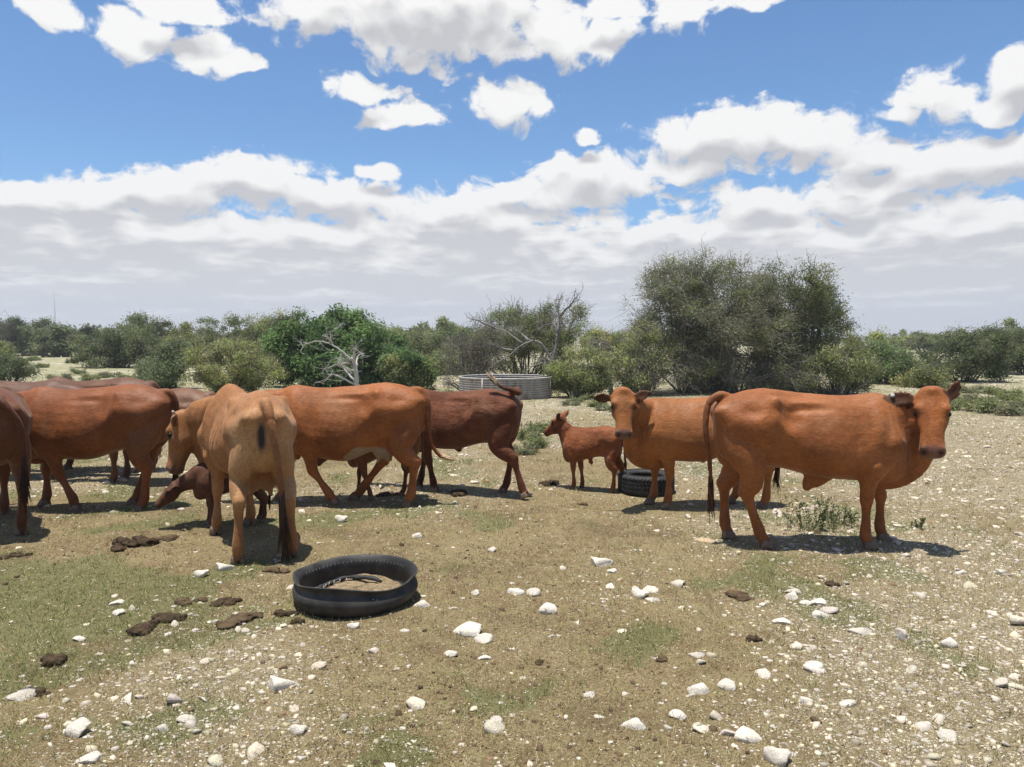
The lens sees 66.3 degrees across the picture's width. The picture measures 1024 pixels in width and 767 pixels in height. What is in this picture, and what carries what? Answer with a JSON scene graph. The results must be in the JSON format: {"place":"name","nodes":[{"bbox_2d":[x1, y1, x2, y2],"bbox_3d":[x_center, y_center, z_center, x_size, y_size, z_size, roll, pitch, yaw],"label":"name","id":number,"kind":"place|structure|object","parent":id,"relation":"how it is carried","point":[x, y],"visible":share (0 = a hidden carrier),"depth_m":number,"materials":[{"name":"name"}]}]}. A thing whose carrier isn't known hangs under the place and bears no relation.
{"place":"outdoors","nodes":[
{"label":"outdoors","id":0,"kind":"place"},
{"bbox_2d":[0,340,1023,766],"bbox_3d":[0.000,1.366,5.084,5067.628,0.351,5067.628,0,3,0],"label":"ground","id":1,"kind":"structure","parent":0,"point":[324,548],"depth_m":4.70,"materials":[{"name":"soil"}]},
{"bbox_2d":[0,334,24,356],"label":"thorn bush","id":2,"kind":"object","parent":1,"relation":"on","point":[6,349],"visible":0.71,"depth_m":43.69,"materials":[{"name":"green plant"}]},
{"bbox_2d":[0,387,32,535],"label":"cow","id":3,"kind":"object","parent":1,"relation":"on","point":[16,420],"visible":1,"depth_m":6.45},
{"bbox_2d":[0,552,32,559],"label":"dung pat","id":4,"kind":"object","parent":1,"relation":"on","point":[15,554],"visible":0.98,"depth_m":5.92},
{"bbox_2d":[4,687,36,701],"bbox_3d":[-2.283,1.452,3.643,0.132,0.074,0.101,1,3,10],"label":"limestone rock","id":5,"kind":"object","parent":1,"relation":"on","point":[22,694],"visible":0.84,"depth_m":3.62,"materials":[{"name":"stone"}]},
{"bbox_2d":[0,349,48,381],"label":"thorn bush","id":6,"kind":"object","parent":1,"relation":"on","point":[17,369],"visible":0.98,"depth_m":29.76,"materials":[{"name":"green plant"}]},
{"bbox_2d":[0,312,57,355],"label":"thorn tree","id":7,"kind":"object","parent":1,"relation":"on","point":[15,325],"visible":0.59,"depth_m":82.25,"materials":[{"name":"green plant"}]},
{"bbox_2d":[0,380,82,478],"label":"cow","id":8,"kind":"object","parent":1,"relation":"on","point":[14,386],"visible":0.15,"depth_m":9.31},
{"bbox_2d":[23,324,74,356],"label":"tree","id":9,"kind":"object","parent":1,"relation":"on","point":[38,330],"visible":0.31,"depth_m":73.19,"materials":[{"name":"green plant"}]},
{"bbox_2d":[40,653,67,668],"bbox_3d":[-2.351,1.421,4.009,0.141,0.061,0.149,0,3,-7],"label":"dung pat","id":10,"kind":"object","parent":1,"relation":"on","point":[52,659],"visible":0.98,"depth_m":3.98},
{"bbox_2d":[23,321,101,357],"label":"tree","id":11,"kind":"object","parent":1,"relation":"on","point":[43,338],"visible":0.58,"depth_m":72.15,"materials":[{"name":"green plant"}]},
{"bbox_2d":[64,717,91,737],"bbox_3d":[-1.836,1.463,3.308,0.115,0.071,0.095,-9,13,5],"label":"limestone rock","id":12,"kind":"object","parent":1,"relation":"on","point":[79,726],"visible":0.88,"depth_m":3.29,"materials":[{"name":"stone"}]},
{"bbox_2d":[62,327,110,356],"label":"tree","id":13,"kind":"object","parent":1,"relation":"on","point":[72,345],"visible":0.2,"depth_m":71.54,"materials":[{"name":"green plant"}]},
{"bbox_2d":[76,751,101,763],"bbox_3d":[-1.665,1.484,3.079,0.102,0.046,0.064,-11,5,-9],"label":"limestone rock","id":14,"kind":"object","parent":1,"relation":"on","point":[92,757],"visible":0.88,"depth_m":3.07,"materials":[{"name":"stone"}]},
{"bbox_2d":[77,372,103,380],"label":"shrub","id":15,"kind":"object","parent":1,"relation":"on","point":[86,376],"visible":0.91,"depth_m":33.67,"materials":[{"name":"green plant"}]},
{"bbox_2d":[19,384,179,511],"bbox_3d":[-4.378,0.614,7.667,2.289,1.224,0.621,0,3,0],"label":"cow","id":16,"kind":"object","parent":1,"relation":"on","point":[133,420],"visible":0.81,"depth_m":7.45},
{"bbox_2d":[49,377,162,472],"bbox_3d":[-5.483,0.509,9.879,2.201,1.186,0.600,0,3,2],"label":"cow","id":17,"kind":"object","parent":1,"relation":"on","point":[68,464],"visible":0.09,"depth_m":9.77},
{"bbox_2d":[65,319,162,368],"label":"thorn tree","id":18,"kind":"object","parent":1,"relation":"on","point":[118,350],"visible":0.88,"depth_m":45.22,"materials":[{"name":"green plant"}]},
{"bbox_2d":[112,535,159,546],"bbox_3d":[-3.045,1.281,6.340,0.359,0.097,0.242,1,3,16],"label":"dung pat","id":19,"kind":"object","parent":1,"relation":"on","point":[138,540],"visible":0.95,"depth_m":6.29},
{"bbox_2d":[126,619,158,636],"bbox_3d":[-2.099,1.389,4.461,0.143,0.062,0.252,0,3,-7],"label":"dung pat","id":20,"kind":"object","parent":1,"relation":"on","point":[139,629],"visible":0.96,"depth_m":4.40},
{"bbox_2d":[114,311,195,359],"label":"thorn tree","id":21,"kind":"object","parent":1,"relation":"on","point":[156,326],"visible":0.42,"depth_m":56.67,"materials":[{"name":"green plant"}]},
{"bbox_2d":[108,388,215,483],"bbox_3d":[-4.374,0.596,9.064,2.120,1.103,0.599,0,3,4],"label":"cow","id":22,"kind":"object","parent":1,"relation":"on","point":[186,397],"visible":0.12,"depth_m":8.93},
{"bbox_2d":[126,334,200,388],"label":"thorn bush","id":23,"kind":"object","parent":1,"relation":"on","point":[173,367],"visible":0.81,"depth_m":25.66,"materials":[{"name":"green plant"}]},
{"bbox_2d":[151,611,187,622],"bbox_3d":[-2.028,1.385,4.624,0.226,0.069,0.131,0,3,6],"label":"dung pat","id":24,"kind":"object","parent":1,"relation":"on","point":[170,616],"visible":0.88,"depth_m":4.59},
{"bbox_2d":[174,597,207,606],"bbox_3d":[-2.027,1.369,4.938,0.175,0.041,0.175,2,4,31],"label":"dung pat","id":25,"kind":"object","parent":1,"relation":"on","point":[177,601],"visible":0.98,"depth_m":4.92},
{"bbox_2d":[154,462,271,526],"bbox_3d":[-2.651,0.966,7.003,0.990,0.593,0.288,-2,4,-28],"label":"calf","id":26,"kind":"object","parent":1,"relation":"on","point":[196,479],"visible":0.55,"depth_m":6.87},
{"bbox_2d":[207,755,222,766],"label":"limestone stone","id":27,"kind":"object","parent":1,"relation":"on","point":[212,760],"visible":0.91,"depth_m":3.06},
{"bbox_2d":[157,311,274,359],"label":"thorn bush","id":28,"kind":"object","parent":1,"relation":"on","point":[259,328],"visible":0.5,"depth_m":53.38,"materials":[{"name":"green plant"}]},
{"bbox_2d":[208,597,242,606],"bbox_3d":[-1.797,1.373,4.922,0.157,0.041,0.184,1,3,19],"label":"dung pat","id":29,"kind":"object","parent":1,"relation":"on","point":[229,601],"visible":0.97,"depth_m":4.90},
{"bbox_2d":[165,384,298,564],"bbox_3d":[-2.234,0.723,6.491,0.721,1.409,1.940,-3,4,-40],"label":"cow","id":30,"kind":"object","parent":1,"relation":"on","point":[242,440],"visible":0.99,"depth_m":5.90},
{"bbox_2d":[173,332,290,392],"bbox_3d":[-8.534,-0.549,23.723,3.134,2.133,3.368,0,3,0],"label":"round bush","id":31,"kind":"object","parent":1,"relation":"on","point":[246,369],"visible":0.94,"depth_m":23.44,"materials":[{"name":"green plant"}]},
{"bbox_2d":[215,612,262,629],"bbox_3d":[-1.610,1.385,4.596,0.196,0.047,0.338,2,4,34],"label":"dung pat","id":32,"kind":"object","parent":1,"relation":"on","point":[233,620],"visible":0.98,"depth_m":4.56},
{"bbox_2d":[247,742,264,759],"bbox_3d":[-1.027,1.478,3.141,0.071,0.040,0.102,14,7,17],"label":"limestone stone","id":33,"kind":"object","parent":1,"relation":"on","point":[258,748],"visible":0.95,"depth_m":3.14,"materials":[{"name":"stone"}]},
{"bbox_2d":[262,566,290,573],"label":"dung pat","id":34,"kind":"object","parent":1,"relation":"on","point":[275,569],"visible":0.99,"depth_m":5.52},
{"bbox_2d":[268,675,296,691],"bbox_3d":[-1.081,1.426,3.724,0.132,0.088,0.076,-2,4,-37],"label":"limestone rock","id":35,"kind":"object","parent":1,"relation":"on","point":[276,683],"visible":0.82,"depth_m":3.70,"materials":[{"name":"stone"}]},
{"bbox_2d":[272,609,298,616],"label":"dung pat","id":36,"kind":"object","parent":1,"relation":"on","point":[280,612],"visible":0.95,"depth_m":4.69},
{"bbox_2d":[261,304,312,334],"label":"thorn bush","id":37,"kind":"object","parent":1,"relation":"on","point":[282,317],"visible":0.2,"depth_m":43.22,"materials":[{"name":"green plant"}]},
{"bbox_2d":[290,724,306,735],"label":"limestone rock","id":38,"kind":"object","parent":1,"relation":"on","point":[296,728],"visible":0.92,"depth_m":3.28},
{"bbox_2d":[292,326,370,385],"bbox_3d":[-4.492,-0.418,19.611,1.903,2.075,1.116,1,3,15],"label":"dead tree","id":39,"kind":"object","parent":1,"relation":"on","point":[355,372],"visible":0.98,"depth_m":19.48,"materials":[{"name":"grey wood"}]},
{"bbox_2d":[250,302,417,387],"bbox_3d":[-6.220,-1.297,27.846,6.025,3.407,4.342,0,3,0],"label":"leafy bush","id":40,"kind":"object","parent":1,"relation":"on","point":[284,345],"visible":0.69,"depth_m":27.13,"materials":[{"name":"green plant"}]},
{"bbox_2d":[292,554,417,617],"bbox_3d":[-0.996,1.281,4.980,0.785,0.212,0.755,0,3,0],"label":"feeding tyre","id":41,"kind":"object","parent":1,"relation":"on","point":[357,586],"visible":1,"depth_m":4.98,"materials":[{"name":"rubber"}]},
{"bbox_2d":[264,382,456,507],"bbox_3d":[-1.838,0.616,7.914,2.574,1.256,0.610,0,3,1],"label":"cow","id":42,"kind":"object","parent":1,"relation":"on","point":[384,422],"visible":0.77,"depth_m":7.69},
{"bbox_2d":[317,430,424,499],"bbox_3d":[-1.475,0.791,8.159,1.126,0.814,0.388,0,3,-2],"label":"calf","id":43,"kind":"object","parent":1,"relation":"on","point":[360,463],"visible":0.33,"depth_m":8.09},
{"bbox_2d":[373,344,442,389],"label":"leafy bush","id":44,"kind":"object","parent":1,"relation":"on","point":[417,369],"visible":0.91,"depth_m":26.55,"materials":[{"name":"green plant"}]},
{"bbox_2d":[405,696,426,709],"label":"limestone stone","id":45,"kind":"object","parent":1,"relation":"on","point":[416,703],"visible":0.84,"depth_m":3.54,"materials":[{"name":"stone"}]},
{"bbox_2d":[380,324,453,358],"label":"thorn bush","id":46,"kind":"object","parent":1,"relation":"on","point":[421,341],"visible":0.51,"depth_m":47.27,"materials":[{"name":"green plant"}]},
{"bbox_2d":[383,320,459,353],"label":"thorn tree","id":47,"kind":"object","parent":1,"relation":"on","point":[427,331],"visible":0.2,"depth_m":59.04,"materials":[{"name":"green plant"}]},
{"bbox_2d":[384,315,465,352],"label":"tree","id":48,"kind":"object","parent":1,"relation":"on","point":[442,320],"visible":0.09,"depth_m":71.38,"materials":[{"name":"green plant"}]},
{"bbox_2d":[413,347,466,375],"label":"thorn bush","id":49,"kind":"object","parent":1,"relation":"on","point":[435,358],"visible":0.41,"depth_m":35.57,"materials":[{"name":"green plant"}]},
{"bbox_2d":[440,321,478,356],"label":"thorn tree","id":50,"kind":"object","parent":1,"relation":"on","point":[451,327],"visible":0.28,"depth_m":60.84,"materials":[{"name":"green plant"}]},
{"bbox_2d":[453,621,481,637],"bbox_3d":[-0.254,1.398,4.418,0.168,0.086,0.138,0,3,4],"label":"limestone rock","id":51,"kind":"object","parent":1,"relation":"on","point":[469,629],"visible":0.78,"depth_m":4.38,"materials":[{"name":"stone"}]},
{"bbox_2d":[432,312,508,390],"bbox_3d":[-1.343,-0.935,25.513,2.750,2.804,2.710,0,3,0],"label":"thorn bush","id":52,"kind":"object","parent":1,"relation":"on","point":[469,353],"visible":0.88,"depth_m":25.14,"materials":[{"name":"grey plant"}]},
{"bbox_2d":[416,372,529,499],"bbox_3d":[-0.770,0.508,8.572,2.180,1.338,0.551,1,3,23],"label":"cow","id":53,"kind":"object","parent":1,"relation":"on","point":[460,420],"visible":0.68,"depth_m":8.22},
{"bbox_2d":[474,633,492,643],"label":"limestone rock","id":54,"kind":"object","parent":1,"relation":"on","point":[485,638],"visible":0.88,"depth_m":4.28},
{"bbox_2d":[483,719,505,733],"bbox_3d":[-0.073,1.460,3.322,0.103,0.071,0.084,3,17,8],"label":"limestone stone","id":55,"kind":"object","parent":1,"relation":"on","point":[493,726],"visible":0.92,"depth_m":3.31,"materials":[{"name":"stone"}]},
{"bbox_2d":[459,374,552,399],"bbox_3d":[-0.182,0.100,22.602,2.702,0.634,2.703,0,3,0],"label":"water tank","id":56,"kind":"object","parent":1,"relation":"on","point":[532,386],"visible":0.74,"depth_m":21.61,"materials":[{"name":"metal"}]},
{"bbox_2d":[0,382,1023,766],"bbox_3d":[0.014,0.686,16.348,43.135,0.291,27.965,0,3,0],"label":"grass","id":57,"kind":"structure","parent":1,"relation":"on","point":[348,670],"depth_m":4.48,"materials":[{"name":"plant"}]},
{"bbox_2d":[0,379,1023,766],"bbox_3d":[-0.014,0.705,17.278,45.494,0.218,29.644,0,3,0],"label":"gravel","id":58,"kind":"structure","parent":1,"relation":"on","point":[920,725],"depth_m":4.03,"materials":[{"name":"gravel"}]},
{"bbox_2d":[442,291,596,374],"bbox_3d":[0.252,-1.450,27.099,5.566,3.695,4.422,0,3,0],"label":"thorn tree","id":59,"kind":"object","parent":1,"relation":"on","point":[544,337],"visible":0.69,"depth_m":26.84,"materials":[{"name":"green plant"}]},
{"bbox_2d":[460,282,582,392],"bbox_3d":[0.344,-1.278,24.796,3.939,3.818,1.865,0,3,0],"label":"dead tree","id":60,"kind":"object","parent":1,"relation":"on","point":[558,328],"visible":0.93,"depth_m":24.73,"materials":[{"name":"grey wood"}]},
{"bbox_2d":[513,443,540,454],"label":"shrub","id":61,"kind":"object","parent":1,"relation":"on","point":[530,449],"visible":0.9,"depth_m":11.28,"materials":[{"name":"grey plant"}]},
{"bbox_2d":[516,422,543,439],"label":"shrub","id":62,"kind":"object","parent":1,"relation":"on","point":[532,431],"visible":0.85,"depth_m":13.00,"materials":[{"name":"green plant"}]},
{"bbox_2d":[519,434,552,447],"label":"shrub","id":63,"kind":"object","parent":1,"relation":"on","point":[541,442],"visible":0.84,"depth_m":12.02,"materials":[{"name":"green plant"}]},
{"bbox_2d":[538,602,556,614],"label":"limestone rock","id":64,"kind":"object","parent":1,"relation":"on","point":[550,608],"visible":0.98,"depth_m":4.76,"materials":[{"name":"stone"}]},
{"bbox_2d":[537,337,621,397],"bbox_3d":[1.905,-0.409,22.377,2.495,1.884,2.559,0,3,0],"label":"thorn bush","id":65,"kind":"object","parent":1,"relation":"on","point":[577,380],"visible":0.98,"depth_m":22.17,"materials":[{"name":"green plant"}]},
{"bbox_2d":[544,410,626,492],"bbox_3d":[0.808,0.740,8.656,0.974,0.858,0.324,2,4,26],"label":"calf","id":66,"kind":"object","parent":1,"relation":"on","point":[579,445],"visible":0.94,"depth_m":8.54},
{"bbox_2d":[591,557,613,566],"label":"limestone rock","id":67,"kind":"object","parent":1,"relation":"on","point":[600,562],"visible":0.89,"depth_m":5.70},
{"bbox_2d":[574,325,640,375],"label":"thorn bush","id":68,"kind":"object","parent":1,"relation":"on","point":[599,334],"visible":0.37,"depth_m":32.42,"materials":[{"name":"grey plant"}]},
{"bbox_2d":[576,333,642,394],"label":"bush","id":69,"kind":"object","parent":1,"relation":"on","point":[605,344],"visible":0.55,"depth_m":23.58,"materials":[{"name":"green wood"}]},
{"bbox_2d":[620,718,645,729],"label":"limestone rock","id":70,"kind":"object","parent":1,"relation":"on","point":[633,723],"visible":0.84,"depth_m":3.34,"materials":[{"name":"stone"}]},
{"bbox_2d":[631,588,648,598],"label":"limestone rock","id":71,"kind":"object","parent":1,"relation":"on","point":[637,593],"visible":0.89,"depth_m":5.04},
{"bbox_2d":[618,468,674,495],"bbox_3d":[1.460,1.071,8.539,0.610,0.210,0.610,0,3,0],"label":"tyre","id":72,"kind":"object","parent":1,"relation":"on","point":[637,481],"visible":0.75,"depth_m":8.31,"materials":[{"name":"rubber"}]},
{"bbox_2d":[601,313,692,396],"bbox_3d":[3.730,-0.694,23.287,2.536,2.855,2.823,-3,4,-41],"label":"thorn bush","id":73,"kind":"object","parent":1,"relation":"on","point":[632,381],"visible":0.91,"depth_m":23.05,"materials":[{"name":"green plant"}]},
{"bbox_2d":[669,709,686,719],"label":"limestone rock","id":74,"kind":"object","parent":1,"relation":"on","point":[676,712],"visible":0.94,"depth_m":3.45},
{"bbox_2d":[594,387,781,509],"bbox_3d":[1.726,0.620,7.766,1.907,1.200,0.614,0,3,-7],"label":"cow","id":75,"kind":"object","parent":1,"relation":"on","point":[656,435],"visible":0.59,"depth_m":7.57},
{"bbox_2d":[687,683,709,694],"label":"limestone rock","id":76,"kind":"object","parent":1,"relation":"on","point":[700,688],"visible":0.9,"depth_m":3.69,"materials":[{"name":"stone"}]},
{"bbox_2d":[615,240,827,394],"bbox_3d":[6.274,-1.660,24.413,6.671,5.805,5.256,1,3,15],"label":"thorn tree","id":77,"kind":"object","parent":1,"relation":"on","point":[740,323],"visible":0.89,"depth_m":23.58,"materials":[{"name":"green plant"}]},
{"bbox_2d":[716,678,735,690],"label":"limestone rock","id":78,"kind":"object","parent":1,"relation":"on","point":[726,684],"visible":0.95,"depth_m":3.73,"materials":[{"name":"stone"}]},
{"bbox_2d":[645,345,832,394],"bbox_3d":[6.744,-0.211,24.041,6.483,2.177,3.559,0,3,0],"label":"thorn bush","id":79,"kind":"object","parent":1,"relation":"on","point":[712,386],"visible":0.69,"depth_m":23.41,"materials":[{"name":"green plant"}]},
{"bbox_2d":[724,590,753,601],"bbox_3d":[1.468,1.373,5.073,0.144,0.045,0.226,-1,4,-24],"label":"dung pat","id":80,"kind":"object","parent":1,"relation":"on","point":[741,596],"visible":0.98,"depth_m":5.04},
{"bbox_2d":[734,726,761,742],"bbox_3d":[0.976,1.473,3.265,0.112,0.064,0.090,-1,3,-11],"label":"limestone rock","id":81,"kind":"object","parent":1,"relation":"on","point":[744,734],"visible":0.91,"depth_m":3.24,"materials":[{"name":"stone"}]},
{"bbox_2d":[755,668,771,678],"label":"limestone stone","id":82,"kind":"object","parent":1,"relation":"on","point":[766,673],"visible":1,"depth_m":3.84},
{"bbox_2d":[763,746,791,766],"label":"limestone rock","id":83,"kind":"object","parent":1,"relation":"on","point":[776,756],"visible":0.94,"depth_m":3.07,"materials":[{"name":"stone"}]},
{"bbox_2d":[733,249,863,391],"bbox_3d":[8.871,-1.916,24.946,4.562,4.661,4.105,1,4,24],"label":"thorn tree","id":84,"kind":"object","parent":1,"relation":"on","point":[819,302],"visible":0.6,"depth_m":24.15,"materials":[{"name":"green plant"}]},
{"bbox_2d":[774,494,853,532],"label":"weed plant","id":85,"kind":"object","parent":1,"relation":"on","point":[822,516],"visible":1,"depth_m":6.84,"materials":[{"name":"green plant"}]},
{"bbox_2d":[803,663,825,673],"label":"limestone stone","id":86,"kind":"object","parent":1,"relation":"on","point":[810,667],"visible":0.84,"depth_m":3.90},
{"bbox_2d":[703,381,961,549],"bbox_3d":[2.523,0.633,6.317,1.956,1.337,0.620,0,3,9],"label":"bull","id":87,"kind":"object","parent":1,"relation":"on","point":[875,445],"visible":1,"depth_m":6.14,"materials":[{"name":"brown"}]},
{"bbox_2d":[780,320,891,394],"bbox_3d":[9.710,-0.716,23.669,3.307,2.462,3.039,3,4,39],"label":"thorn bush","id":88,"kind":"object","parent":1,"relation":"on","point":[842,374],"visible":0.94,"depth_m":23.11,"materials":[{"name":"green plant"}]},
{"bbox_2d":[824,505,861,525],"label":"weed plant","id":89,"kind":"object","parent":1,"relation":"on","point":[846,516],"visible":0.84,"depth_m":6.96,"materials":[{"name":"green plant"}]},
{"bbox_2d":[848,627,872,634],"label":"limestone rock","id":90,"kind":"object","parent":1,"relation":"on","point":[862,630],"visible":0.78,"depth_m":4.38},
{"bbox_2d":[866,324,897,381],"bbox_3d":[14.137,-1.147,29.974,1.332,2.292,1.579,3,4,44],"label":"thorn tree","id":91,"kind":"object","parent":1,"relation":"on","point":[879,337],"visible":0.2,"depth_m":29.78,"materials":[{"name":"green plant"}]},
{"bbox_2d":[847,335,931,383],"bbox_3d":[13.992,-0.899,29.016,3.037,1.972,2.852,-2,4,-28],"label":"thorn bush","id":92,"kind":"object","parent":1,"relation":"on","point":[902,360],"visible":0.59,"depth_m":28.39,"materials":[{"name":"green plant"}]},
{"bbox_2d":[896,628,907,639],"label":"limestone rock","id":93,"kind":"object","parent":1,"relation":"on","point":[902,633],"visible":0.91,"depth_m":4.29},
{"bbox_2d":[891,330,947,353],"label":"tree","id":94,"kind":"object","parent":1,"relation":"on","point":[922,339],"visible":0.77,"depth_m":94.70,"materials":[{"name":"green plant"}]},
{"bbox_2d":[888,358,958,387],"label":"thorn bush","id":95,"kind":"object","parent":1,"relation":"on","point":[929,377],"visible":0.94,"depth_m":26.62,"materials":[{"name":"green plant"}]},
{"bbox_2d":[937,729,956,741],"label":"limestone rock","id":96,"kind":"object","parent":1,"relation":"on","point":[951,735],"visible":0.95,"depth_m":3.25,"materials":[{"name":"stone"}]},
{"bbox_2d":[939,637,957,647],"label":"limestone rock","id":97,"kind":"object","parent":1,"relation":"on","point":[949,642],"visible":0.92,"depth_m":4.21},
{"bbox_2d":[950,396,971,410],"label":"shrub","id":98,"kind":"object","parent":1,"relation":"on","point":[957,405],"visible":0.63,"depth_m":17.74,"materials":[{"name":"green plant"}]},
{"bbox_2d":[910,321,1023,381],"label":"thorn tree","id":99,"kind":"object","parent":1,"relation":"on","point":[983,359],"visible":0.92,"depth_m":30.28,"materials":[{"name":"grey plant"}]},
{"bbox_2d":[955,389,985,402],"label":"shrub","id":100,"kind":"object","parent":1,"relation":"on","point":[964,396],"visible":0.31,"depth_m":20.39,"materials":[{"name":"green plant"}]},
{"bbox_2d":[960,382,989,393],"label":"shrub","id":101,"kind":"object","parent":1,"relation":"on","point":[978,388],"visible":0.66,"depth_m":23.96,"materials":[{"name":"green plant"}]},
{"bbox_2d":[961,395,1004,412],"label":"shrub","id":102,"kind":"object","parent":1,"relation":"on","point":[978,406],"visible":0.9,"depth_m":17.17,"materials":[{"name":"green plant"}]},
{"bbox_2d":[951,325,1020,360],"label":"thorn tree","id":103,"kind":"object","parent":1,"relation":"on","point":[983,334],"visible":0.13,"depth_m":44.79,"materials":[{"name":"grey plant"}]},
{"bbox_2d":[976,398,1023,415],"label":"shrub","id":104,"kind":"object","parent":1,"relation":"on","point":[1014,409],"visible":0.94,"depth_m":16.65,"materials":[{"name":"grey plant"}]},
{"bbox_2d":[993,677,1007,686],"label":"limestone stone","id":105,"kind":"object","parent":1,"relation":"on","point":[1000,681],"visible":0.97,"depth_m":3.70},
{"bbox_2d":[987,324,1023,374],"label":"thorn tree","id":106,"kind":"object","parent":1,"relation":"on","point":[1019,362],"visible":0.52,"depth_m":36.44,"materials":[{"name":"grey plant"}]},
{"bbox_2d":[991,386,1023,398],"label":"shrub","id":107,"kind":"object","parent":1,"relation":"on","point":[1014,392],"visible":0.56,"depth_m":21.42,"materials":[{"name":"green plant"}]},
{"bbox_2d":[997,391,1023,402],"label":"shrub","id":108,"kind":"object","parent":1,"relation":"on","point":[1009,397],"visible":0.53,"depth_m":20.04,"materials":[{"name":"green plant"}]},
{"bbox_2d":[1009,615,1023,624],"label":"limestone stone","id":109,"kind":"object","parent":1,"relation":"on","point":[1015,620],"visible":0.97,"depth_m":4.54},
{"bbox_2d":[0,0,1023,339],"label":"sky","id":110,"kind":"structure","parent":0,"point":[403,162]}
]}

